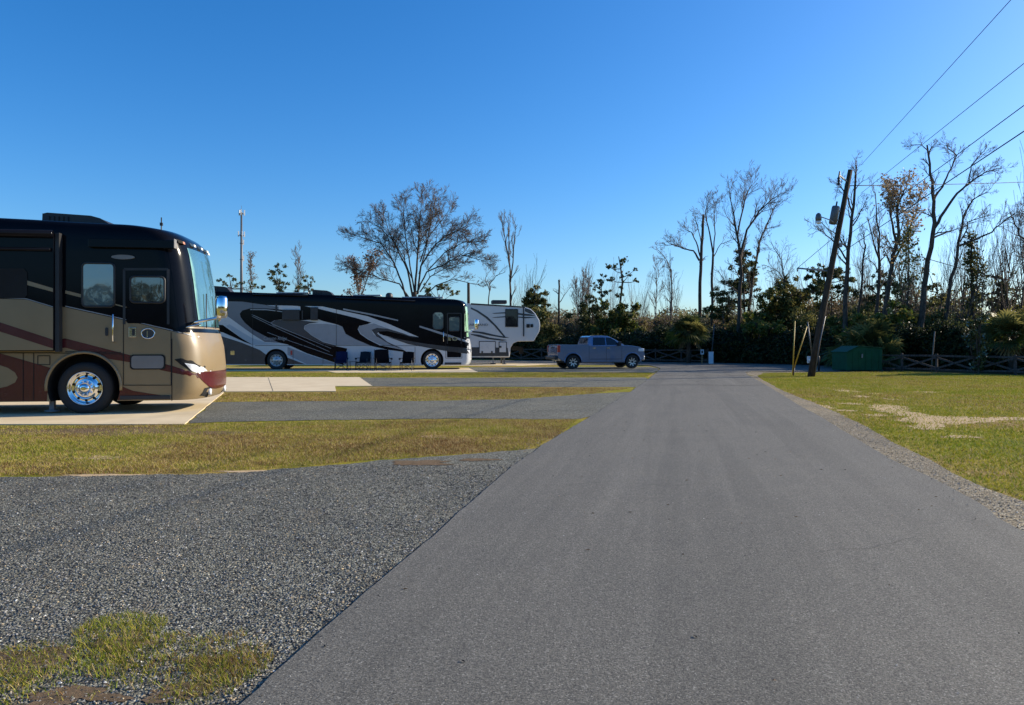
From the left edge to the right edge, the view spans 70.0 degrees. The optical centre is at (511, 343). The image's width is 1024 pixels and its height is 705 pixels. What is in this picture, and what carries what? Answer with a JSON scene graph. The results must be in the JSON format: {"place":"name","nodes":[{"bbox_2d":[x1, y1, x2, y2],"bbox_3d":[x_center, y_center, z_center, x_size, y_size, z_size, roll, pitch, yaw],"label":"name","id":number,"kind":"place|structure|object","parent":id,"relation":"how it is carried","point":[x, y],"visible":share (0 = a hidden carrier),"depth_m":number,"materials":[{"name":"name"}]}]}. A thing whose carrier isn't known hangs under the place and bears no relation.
{"place":"outdoors","nodes":[
{"label":"outdoors","id":0,"kind":"place"},
{"bbox_2d":[0,607,274,704],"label":"grass","id":1,"kind":"structure","parent":0,"point":[223,656],"depth_m":3.25,"materials":[{"name":"plant"}]},
{"bbox_2d":[0,418,576,475],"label":"grass","id":2,"kind":"structure","parent":0,"point":[426,427],"depth_m":10.34,"materials":[{"name":"plant"}]},
{"bbox_2d":[226,372,651,376],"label":"grass","id":3,"kind":"structure","parent":0,"point":[463,374],"depth_m":32.58,"materials":[{"name":"plant"}]},
{"bbox_2d":[0,359,1023,500],"bbox_3d":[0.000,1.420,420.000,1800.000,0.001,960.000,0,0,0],"label":"ground","id":4,"kind":"structure","parent":0,"point":[341,389],"depth_m":11.29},
{"bbox_2d":[0,392,223,424],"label":"concrete pad","id":5,"kind":"object","parent":4,"relation":"on","point":[161,412],"visible":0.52,"depth_m":14.64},
{"bbox_2d":[0,213,227,412],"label":"motorhome","id":6,"kind":"object","parent":5,"relation":"on","point":[97,314],"visible":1,"depth_m":14.68,"materials":[{"name":"beige paint"}]},
{"bbox_2d":[81,262,115,307],"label":"window","id":7,"kind":"structure","parent":6,"relation":"in","point":[98,279],"depth_m":14.63,"materials":[{"name":"blue glass"}]},
{"bbox_2d":[123,268,169,336],"bbox_3d":[-7.385,-0.832,14.757,0.889,1.404,0.051,0,0,-9],"label":"door","id":8,"kind":"structure","parent":6,"relation":"in","point":[145,292],"depth_m":14.76,"materials":[{"name":"plastic"}]},
{"bbox_2d":[130,354,164,369],"bbox_3d":[-7.358,0.372,14.757,0.678,0.304,0.004,0,0,-8],"label":"compartment door","id":9,"kind":"structure","parent":6,"relation":"in","point":[146,361],"depth_m":14.76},
{"bbox_2d":[0,427,267,435],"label":"dead turf","id":10,"kind":"structure","parent":4,"relation":"on","point":[77,430],"depth_m":11.78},
{"bbox_2d":[216,274,265,289],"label":"pine tree","id":11,"kind":"object","parent":4,"relation":"on","point":[237,283],"visible":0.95,"depth_m":96.06,"materials":[{"name":"green plant"}]},
{"bbox_2d":[0,448,536,704],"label":"gravel drive","id":12,"kind":"structure","parent":4,"relation":"on","point":[508,458],"depth_m":4.99,"materials":[{"name":"gravel"}]},
{"bbox_2d":[0,645,77,679],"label":"bare soil","id":13,"kind":"structure","parent":12,"relation":"on","point":[65,656],"depth_m":3.25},
{"bbox_2d":[21,684,134,704],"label":"bare soil","id":14,"kind":"structure","parent":12,"relation":"on","point":[71,690],"depth_m":2.92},
{"bbox_2d":[89,636,159,651],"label":"bare soil","id":15,"kind":"structure","parent":12,"relation":"on","point":[121,642],"depth_m":3.44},
{"bbox_2d":[142,681,213,703],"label":"bare soil","id":16,"kind":"structure","parent":12,"relation":"on","point":[157,700],"depth_m":2.95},
{"bbox_2d":[169,652,250,670],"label":"bare soil","id":17,"kind":"structure","parent":12,"relation":"on","point":[192,667],"depth_m":3.23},
{"bbox_2d":[0,464,510,704],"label":"gravel stones","id":18,"kind":"object","parent":12,"relation":"on","point":[176,605],"visible":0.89,"depth_m":4.87,"materials":[{"name":"gravel"}]},
{"bbox_2d":[163,432,561,704],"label":"gravel stones","id":19,"kind":"object","parent":12,"relation":"on","point":[216,691],"visible":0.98,"depth_m":4.15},
{"bbox_2d":[392,460,448,464],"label":"dead turf","id":20,"kind":"structure","parent":12,"relation":"on","point":[421,462],"depth_m":8.65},
{"bbox_2d":[222,377,371,391],"bbox_3d":[-15.571,1.410,25.940,21.872,0.020,9.331,0,0,0],"label":"concrete pad","id":21,"kind":"object","parent":4,"relation":"on","point":[283,384],"visible":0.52,"depth_m":25.66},
{"bbox_2d":[226,368,476,372],"bbox_3d":[-14.388,1.410,38.741,25.425,0.020,7.065,0,0,0],"label":"concrete pad","id":22,"kind":"object","parent":4,"relation":"on","point":[399,370],"visible":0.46,"depth_m":38.06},
{"bbox_2d":[333,351,347,369],"bbox_3d":[-9.107,0.910,38.987,0.770,0.983,0.652,0,0,-8],"label":"camp chair","id":23,"kind":"object","parent":22,"relation":"on","point":[341,356],"visible":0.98,"depth_m":39.18,"materials":[{"name":"blue fabric"}]},
{"bbox_2d":[214,286,478,369],"bbox_3d":[-9.675,-0.872,40.904,15.600,4.583,3.064,0,0,-3],"label":"motorhome","id":24,"kind":"object","parent":22,"relation":"on","point":[278,330],"visible":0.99,"depth_m":39.66,"materials":[{"name":"white paint"}]},
{"bbox_2d":[432,312,443,329],"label":"window","id":25,"kind":"structure","parent":24,"relation":"in","point":[437,317],"depth_m":39.91,"materials":[{"name":"grey glass"}]},
{"bbox_2d":[447,313,461,356],"bbox_3d":[-3.154,-0.465,39.959,0.799,2.433,0.052,0,0,-3],"label":"door","id":26,"kind":"structure","parent":24,"relation":"in","point":[454,322],"depth_m":39.96,"materials":[{"name":"black paint"}]},
{"bbox_2d":[374,349,392,369],"bbox_3d":[-6.819,0.850,38.518,0.930,1.103,0.652,0,0,-22],"label":"camp chair","id":27,"kind":"object","parent":22,"relation":"on","point":[381,355],"visible":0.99,"depth_m":38.68,"materials":[{"name":"grey fabric"}]},
{"bbox_2d":[189,392,628,422],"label":"gravel drive","id":28,"kind":"structure","parent":4,"relation":"on","point":[573,406],"depth_m":15.66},
{"bbox_2d":[213,387,626,401],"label":"grass","id":29,"kind":"structure","parent":4,"relation":"on","point":[430,394],"depth_m":20.27,"materials":[{"name":"plant"}]},
{"bbox_2d":[348,363,547,365],"bbox_3d":[-5.427,1.410,51.544,18.294,0.020,9.636,0,0,0],"label":"concrete pad","id":30,"kind":"object","parent":4,"relation":"on","point":[489,364],"visible":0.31,"depth_m":47.30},
{"bbox_2d":[467,300,539,363],"bbox_3d":[-3.470,-0.782,50.253,10.580,4.404,2.540,0,0,-7],"label":"travel trailer","id":31,"kind":"object","parent":30,"relation":"on","point":[500,330],"visible":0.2,"depth_m":49.38,"materials":[{"name":"white paint"}]},
{"bbox_2d":[361,377,647,386],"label":"gravel drive","id":32,"kind":"structure","parent":4,"relation":"on","point":[553,382],"depth_m":26.54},
{"bbox_2d":[463,367,658,372],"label":"gravel drive","id":33,"kind":"structure","parent":4,"relation":"on","point":[566,369],"depth_m":39.87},
{"bbox_2d":[545,335,644,368],"bbox_3d":[4.771,0.470,42.142,5.420,1.900,2.420,0,0,-14],"label":"pickup truck","id":34,"kind":"object","parent":33,"relation":"on","point":[595,349],"visible":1,"depth_m":41.29,"materials":[{"name":"paint"}]},
{"bbox_2d":[563,294,617,335],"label":"pine tree","id":35,"kind":"object","parent":4,"relation":"on","point":[584,320],"visible":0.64,"depth_m":65.41,"materials":[{"name":"green plant"}]},
{"bbox_2d":[472,348,708,362],"bbox_3d":[4.187,0.972,60.530,24.663,1.297,0.138,0,0,34],"label":"rail fence","id":36,"kind":"object","parent":4,"relation":"on","point":[652,350],"visible":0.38,"depth_m":55.87,"materials":[{"name":"brown wood"}]},
{"bbox_2d":[662,310,713,362],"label":"palm tree","id":37,"kind":"object","parent":4,"relation":"on","point":[689,325],"visible":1,"depth_m":52.11,"materials":[{"name":"green plant"}]},
{"bbox_2d":[746,371,880,375],"bbox_3d":[14.163,1.415,36.905,12.063,0.001,4.979,0,0,-34],"label":"gravel apron","id":38,"kind":"object","parent":4,"relation":"on","point":[755,373],"visible":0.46,"depth_m":35.80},
{"bbox_2d":[830,346,881,371],"bbox_3d":[17.787,0.764,37.730,1.974,1.312,1.605,0,0,-4],"label":"dumpster","id":39,"kind":"object","parent":38,"relation":"on","point":[850,358],"visible":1,"depth_m":37.01,"materials":[{"name":"plastic"}]},
{"bbox_2d":[797,169,852,376],"bbox_3d":[13.681,-2.772,31.745,2.222,9.581,1.251,0,0,0],"label":"utility pole","id":40,"kind":"object","parent":4,"relation":"on","point":[836,212],"visible":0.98,"depth_m":31.45,"materials":[{"name":"brown wood"}]},
{"bbox_2d":[843,131,1023,251],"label":"power line","id":41,"kind":"object","parent":40,"relation":"attached to","point":[947,182],"visible":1,"depth_m":19.34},
{"bbox_2d":[860,332,911,370],"bbox_3d":[20.123,0.984,39.826,3.196,3.310,2.952,0,0,-38],"label":"palmetto","id":42,"kind":"object","parent":4,"relation":"on","point":[892,345],"visible":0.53,"depth_m":39.14,"materials":[{"name":"green plant"}]},
{"bbox_2d":[749,375,1023,530],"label":"gravel shoulder","id":43,"kind":"object","parent":4,"relation":"on","point":[819,410],"visible":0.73,"depth_m":8.55},
{"bbox_2d":[824,417,1023,529],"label":"gravel stones","id":44,"kind":"object","parent":43,"relation":"on","point":[929,468],"visible":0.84,"depth_m":8.44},
{"bbox_2d":[869,404,1023,429],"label":"bare sand","id":45,"kind":"structure","parent":4,"relation":"on","point":[948,419],"depth_m":13.82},
{"bbox_2d":[882,353,1023,374],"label":"rail fence","id":46,"kind":"object","parent":4,"relation":"on","point":[1015,358],"visible":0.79,"depth_m":35.11,"materials":[{"name":"brown wood"}]},
{"bbox_2d":[961,310,990,373],"bbox_3d":[21.699,-0.170,33.893,1.166,3.376,1.204,0,0,-21],"label":"glossy shrub","id":47,"kind":"object","parent":4,"relation":"on","point":[981,357],"visible":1,"depth_m":33.88,"materials":[{"name":"green plant"}]},
{"bbox_2d":[0,0,1023,318],"label":"sky","id":48,"kind":"structure","parent":0,"point":[598,126],"materials":[{"name":"blue"}]},
{"bbox_2d":[239,360,1023,704],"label":"road","id":49,"kind":"structure","parent":0,"point":[813,614],"depth_m":4.27,"materials":[{"name":"asphalt"}]},
{"bbox_2d":[514,359,1023,374],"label":"forest floor","id":50,"kind":"structure","parent":0,"point":[953,371],"depth_m":35.83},
{"bbox_2d":[238,206,244,291],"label":"cell tower","id":51,"kind":"structure","parent":50,"relation":"on","point":[241,235],"depth_m":229.72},
{"bbox_2d":[267,263,298,291],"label":"pine tree","id":52,"kind":"object","parent":50,"relation":"on","point":[279,288],"visible":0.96,"depth_m":95.88,"materials":[{"name":"green plant"}]},
{"bbox_2d":[341,248,383,295],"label":"rusty tree","id":53,"kind":"object","parent":50,"relation":"on","point":[356,277],"visible":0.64,"depth_m":81.78,"materials":[{"name":"brown plant"}]},
{"bbox_2d":[334,181,498,296],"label":"bare tree","id":54,"kind":"object","parent":50,"relation":"on","point":[418,219],"visible":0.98,"depth_m":79.70,"materials":[{"name":"brown plant"}]},
{"bbox_2d":[498,210,521,305],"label":"bare tree","id":55,"kind":"object","parent":50,"relation":"on","point":[509,258],"visible":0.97,"depth_m":77.86,"materials":[{"name":"brown plant"}]},
{"bbox_2d":[521,284,552,336],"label":"pine tree","id":56,"kind":"object","parent":50,"relation":"on","point":[534,301],"visible":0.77,"depth_m":63.70,"materials":[{"name":"green plant"}]},
{"bbox_2d":[524,322,563,357],"bbox_3d":[2.709,-0.291,63.932,3.508,3.646,3.456,0,0,-20],"label":"shrub","id":57,"kind":"object","parent":50,"relation":"on","point":[551,330],"visible":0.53,"depth_m":63.38,"materials":[{"name":"green plant"}]},
{"bbox_2d":[555,319,581,335],"bbox_3d":[5.137,-0.372,64.991,2.375,3.809,3.676,0,0,-40],"label":"brush","id":58,"kind":"object","parent":50,"relation":"on","point":[569,327],"visible":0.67,"depth_m":64.71,"materials":[{"name":"green plant"}]},
{"bbox_2d":[569,267,591,311],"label":"bare tree","id":59,"kind":"object","parent":50,"relation":"on","point":[584,276],"visible":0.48,"depth_m":92.36,"materials":[{"name":"brown plant"}]},
{"bbox_2d":[590,256,638,313],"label":"pine tree","id":60,"kind":"object","parent":50,"relation":"on","point":[622,261],"visible":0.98,"depth_m":71.97,"materials":[{"name":"green plant"}]},
{"bbox_2d":[589,299,645,336],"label":"pine tree","id":61,"kind":"object","parent":50,"relation":"on","point":[621,319],"visible":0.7,"depth_m":60.96,"materials":[{"name":"green plant"}]},
{"bbox_2d":[625,336,661,361],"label":"shrub","id":62,"kind":"object","parent":50,"relation":"on","point":[643,340],"visible":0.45,"depth_m":56.90,"materials":[{"name":"green plant"}]},
{"bbox_2d":[647,254,664,316],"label":"bare tree","id":63,"kind":"object","parent":50,"relation":"on","point":[656,296],"visible":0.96,"depth_m":84.37,"materials":[{"name":"brown plant"}]},
{"bbox_2d":[646,313,676,329],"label":"brush","id":64,"kind":"object","parent":50,"relation":"on","point":[658,321],"visible":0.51,"depth_m":67.62,"materials":[{"name":"brown plant"}]},
{"bbox_2d":[651,323,686,361],"bbox_3d":[12.821,-0.095,56.949,3.697,3.261,5.080,0,0,19],"label":"shrub","id":65,"kind":"object","parent":50,"relation":"on","point":[661,330],"visible":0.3,"depth_m":55.68,"materials":[{"name":"green plant"}]},
{"bbox_2d":[657,248,682,325],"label":"sapling","id":66,"kind":"object","parent":50,"relation":"on","point":[669,291],"visible":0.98,"depth_m":62.34,"materials":[{"name":"brown plant"}]},
{"bbox_2d":[656,210,706,318],"bbox_3d":[14.925,-4.904,63.978,4.364,13.066,3.190,0,0,0],"label":"bare tree","id":67,"kind":"object","parent":50,"relation":"on","point":[700,272],"visible":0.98,"depth_m":63.75,"materials":[{"name":"brown plant"}]},
{"bbox_2d":[689,185,738,325],"bbox_3d":[17.134,-5.924,61.801,4.566,15.092,2.936,0,0,0],"label":"bare tree","id":68,"kind":"object","parent":50,"relation":"on","point":[713,245],"visible":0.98,"depth_m":61.90,"materials":[{"name":"brown plant"}]},
{"bbox_2d":[700,286,741,329],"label":"pine tree","id":69,"kind":"object","parent":50,"relation":"on","point":[723,315],"visible":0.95,"depth_m":60.12,"materials":[{"name":"green plant"}]},
{"bbox_2d":[719,248,761,312],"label":"pine tree","id":70,"kind":"object","parent":50,"relation":"on","point":[744,289],"visible":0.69,"depth_m":59.91,"materials":[{"name":"green plant"}]},
{"bbox_2d":[472,324,1023,370],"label":"vine thicket","id":71,"kind":"object","parent":50,"relation":"on","point":[726,351],"visible":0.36,"depth_m":50.72,"materials":[{"name":"green plant"}]},
{"bbox_2d":[713,160,798,331],"bbox_3d":[19.078,-6.670,58.115,6.459,16.593,4.097,0,0,0],"label":"bare tree","id":72,"kind":"object","parent":50,"relation":"on","point":[740,254],"visible":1,"depth_m":58.00,"materials":[{"name":"brown plant"}]},
{"bbox_2d":[740,312,787,338],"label":"tree","id":73,"kind":"object","parent":50,"relation":"on","point":[759,327],"visible":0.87,"depth_m":51.41,"materials":[{"name":"green plant"}]},
{"bbox_2d":[747,186,784,310],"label":"bare tree","id":74,"kind":"object","parent":50,"relation":"on","point":[756,259],"visible":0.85,"depth_m":59.84,"materials":[{"name":"brown plant"}]},
{"bbox_2d":[745,282,800,328],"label":"pine tree","id":75,"kind":"object","parent":50,"relation":"on","point":[769,293],"visible":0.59,"depth_m":55.45,"materials":[{"name":"green plant"}]},
{"bbox_2d":[754,223,795,329],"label":"bare tree","id":76,"kind":"object","parent":50,"relation":"on","point":[768,258],"visible":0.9,"depth_m":55.95,"materials":[{"name":"brown plant"}]},
{"bbox_2d":[540,289,1018,336],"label":"undergrowth","id":77,"kind":"object","parent":50,"relation":"on","point":[837,305],"visible":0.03,"depth_m":56.49,"materials":[{"name":"green plant"}]},
{"bbox_2d":[550,285,1021,326],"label":"woods","id":78,"kind":"object","parent":50,"relation":"on","point":[693,312],"visible":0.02,"depth_m":92.24,"materials":[{"name":"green plant"}]},
{"bbox_2d":[766,274,827,326],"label":"pine tree","id":79,"kind":"object","parent":50,"relation":"on","point":[800,294],"visible":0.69,"depth_m":54.91,"materials":[{"name":"green plant"}]},
{"bbox_2d":[786,304,830,329],"bbox_3d":[21.134,-0.633,51.767,3.110,4.376,3.157,0,0,11],"label":"shrub","id":80,"kind":"object","parent":50,"relation":"on","point":[806,317],"visible":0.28,"depth_m":51.69,"materials":[{"name":"green plant"}]},
{"bbox_2d":[803,263,856,326],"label":"pine tree","id":81,"kind":"object","parent":50,"relation":"on","point":[821,282],"visible":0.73,"depth_m":51.75,"materials":[{"name":"green plant"}]},
{"bbox_2d":[821,312,854,361],"bbox_3d":[20.965,-0.229,46.986,3.250,3.565,2.812,0,0,-6],"label":"shrub","id":82,"kind":"object","parent":50,"relation":"on","point":[832,321],"visible":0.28,"depth_m":46.54,"materials":[{"name":"green plant"}]},
{"bbox_2d":[804,150,872,330],"bbox_3d":[20.419,-5.234,45.346,3.745,13.739,2.337,0,0,-7],"label":"bare tree","id":83,"kind":"object","parent":50,"relation":"on","point":[845,291],"visible":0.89,"depth_m":45.73,"materials":[{"name":"brown plant"}]},
{"bbox_2d":[820,324,857,367],"bbox_3d":[20.013,0.881,42.987,3.655,4.098,3.957,0,0,-23],"label":"palmetto","id":84,"kind":"object","parent":50,"relation":"on","point":[827,353],"visible":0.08,"depth_m":43.15,"materials":[{"name":"green plant"}]},
{"bbox_2d":[839,301,881,326],"bbox_3d":[22.707,-0.633,48.243,3.110,4.376,3.157,0,0,-4],"label":"shrub","id":85,"kind":"object","parent":50,"relation":"on","point":[863,311],"visible":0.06,"depth_m":47.60,"materials":[{"name":"green plant"}]},
{"bbox_2d":[853,223,872,322],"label":"bare tree","id":86,"kind":"object","parent":50,"relation":"on","point":[861,286],"visible":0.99,"depth_m":46.51,"materials":[{"name":"brown plant"}]},
{"bbox_2d":[825,316,916,369],"bbox_3d":[20.144,0.798,41.036,4.566,4.729,4.217,0,0,36],"label":"palmetto","id":87,"kind":"object","parent":50,"relation":"on","point":[873,330],"visible":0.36,"depth_m":40.28,"materials":[{"name":"green plant"}]},
{"bbox_2d":[857,173,891,313],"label":"bare tree","id":88,"kind":"object","parent":50,"relation":"on","point":[874,241],"visible":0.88,"depth_m":46.49,"materials":[{"name":"brown plant"}]},
{"bbox_2d":[849,300,916,327],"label":"tree","id":89,"kind":"object","parent":50,"relation":"on","point":[905,313],"visible":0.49,"depth_m":41.73,"materials":[{"name":"green plant"}]},
{"bbox_2d":[852,267,914,311],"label":"pine tree","id":90,"kind":"object","parent":50,"relation":"on","point":[872,299],"visible":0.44,"depth_m":48.40,"materials":[{"name":"green plant"}]},
{"bbox_2d":[873,165,930,315],"bbox_3d":[24.001,-4.707,44.883,3.238,12.658,3.086,0,0,26],"label":"bare tree","id":91,"kind":"object","parent":50,"relation":"on","point":[892,195],"visible":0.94,"depth_m":44.86,"materials":[{"name":"brown plant"}]},
{"bbox_2d":[880,224,937,312],"bbox_3d":[23.032,-2.669,42.638,2.390,8.601,2.228,0,0,-21],"label":"leafy tree","id":92,"kind":"object","parent":50,"relation":"on","point":[905,236],"visible":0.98,"depth_m":42.52,"materials":[{"name":"green plant"}]},
{"bbox_2d":[884,322,941,368],"bbox_3d":[21.963,0.144,40.645,2.773,2.746,3.810,0,0,-26],"label":"shrub","id":93,"kind":"object","parent":50,"relation":"on","point":[905,331],"visible":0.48,"depth_m":40.20,"materials":[{"name":"green plant"}]},
{"bbox_2d":[913,306,957,328],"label":"shrub","id":94,"kind":"object","parent":50,"relation":"on","point":[934,317],"visible":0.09,"depth_m":43.31,"materials":[{"name":"green plant"}]},
{"bbox_2d":[920,267,952,310],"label":"pine tree","id":95,"kind":"object","parent":50,"relation":"on","point":[934,285],"visible":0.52,"depth_m":50.01,"materials":[{"name":"green plant"}]},
{"bbox_2d":[930,236,963,314],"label":"sapling","id":96,"kind":"object","parent":50,"relation":"on","point":[943,280],"visible":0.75,"depth_m":46.27,"materials":[{"name":"brown plant"}]},
{"bbox_2d":[921,315,977,357],"bbox_3d":[23.892,-0.001,39.829,3.170,3.062,3.223,0,0,-30],"label":"dome bush","id":97,"kind":"object","parent":50,"relation":"on","point":[958,331],"visible":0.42,"depth_m":39.08,"materials":[{"name":"green plant"}]},
{"bbox_2d":[940,245,966,317],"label":"sapling","id":98,"kind":"object","parent":50,"relation":"on","point":[954,296],"visible":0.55,"depth_m":44.30,"materials":[{"name":"brown plant"}]},
{"bbox_2d":[902,131,1017,327],"bbox_3d":[25.517,-5.434,42.019,6.206,14.162,3.101,0,0,0],"label":"bare tree","id":99,"kind":"object","parent":50,"relation":"on","point":[923,300],"visible":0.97,"depth_m":41.94,"materials":[{"name":"brown plant"}]},
{"bbox_2d":[959,230,983,319],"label":"ivy tree","id":100,"kind":"object","parent":50,"relation":"on","point":[972,276],"visible":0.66,"depth_m":44.56,"materials":[{"name":"green plant"}]},
{"bbox_2d":[965,253,995,316],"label":"leafy tree","id":101,"kind":"object","parent":50,"relation":"on","point":[980,274],"visible":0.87,"depth_m":43.75,"materials":[{"name":"green plant"}]},
{"bbox_2d":[958,209,1004,318],"bbox_3d":[27.627,-3.344,43.560,3.123,9.985,2.106,16,4,-24],"label":"sapling","id":102,"kind":"object","parent":50,"relation":"on","point":[979,285],"visible":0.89,"depth_m":43.64,"materials":[{"name":"brown plant"}]},
{"bbox_2d":[944,175,1023,325],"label":"bare tree","id":103,"kind":"object","parent":50,"relation":"on","point":[947,307],"visible":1,"depth_m":42.57,"materials":[{"name":"brown plant"}]},
{"bbox_2d":[978,238,1008,316],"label":"sapling","id":104,"kind":"object","parent":50,"relation":"on","point":[994,295],"visible":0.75,"depth_m":44.50,"materials":[{"name":"brown plant"}]},
{"bbox_2d":[964,271,1023,314],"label":"pine tree","id":105,"kind":"object","parent":50,"relation":"on","point":[1005,298],"visible":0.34,"depth_m":47.77,"materials":[{"name":"green plant"}]},
{"bbox_2d":[977,306,1023,372],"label":"palm tree","id":106,"kind":"object","parent":50,"relation":"on","point":[1001,327],"visible":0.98,"depth_m":34.58,"materials":[{"name":"green plant"}]},
{"bbox_2d":[988,177,1023,308],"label":"sapling","id":107,"kind":"object","parent":50,"relation":"on","point":[1012,235],"visible":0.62,"depth_m":47.51,"materials":[{"name":"brown plant"}]},
{"bbox_2d":[993,223,1023,311],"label":"sapling","id":108,"kind":"object","parent":50,"relation":"on","point":[1006,289],"visible":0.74,"depth_m":46.21,"materials":[{"name":"brown plant"}]},
{"bbox_2d":[999,193,1023,268],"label":"bare tree","id":109,"kind":"object","parent":50,"relation":"on","point":[1022,246],"visible":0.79,"depth_m":46.33,"materials":[{"name":"brown plant"}]},
{"bbox_2d":[1001,141,1023,309],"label":"sapling","id":110,"kind":"object","parent":50,"relation":"on","point":[1022,299],"visible":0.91,"depth_m":42.68,"materials":[{"name":"brown plant"}]},
{"bbox_2d":[758,371,1023,500],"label":"grass","id":111,"kind":"structure","parent":0,"point":[866,377],"depth_m":17.43,"materials":[{"name":"plant"}]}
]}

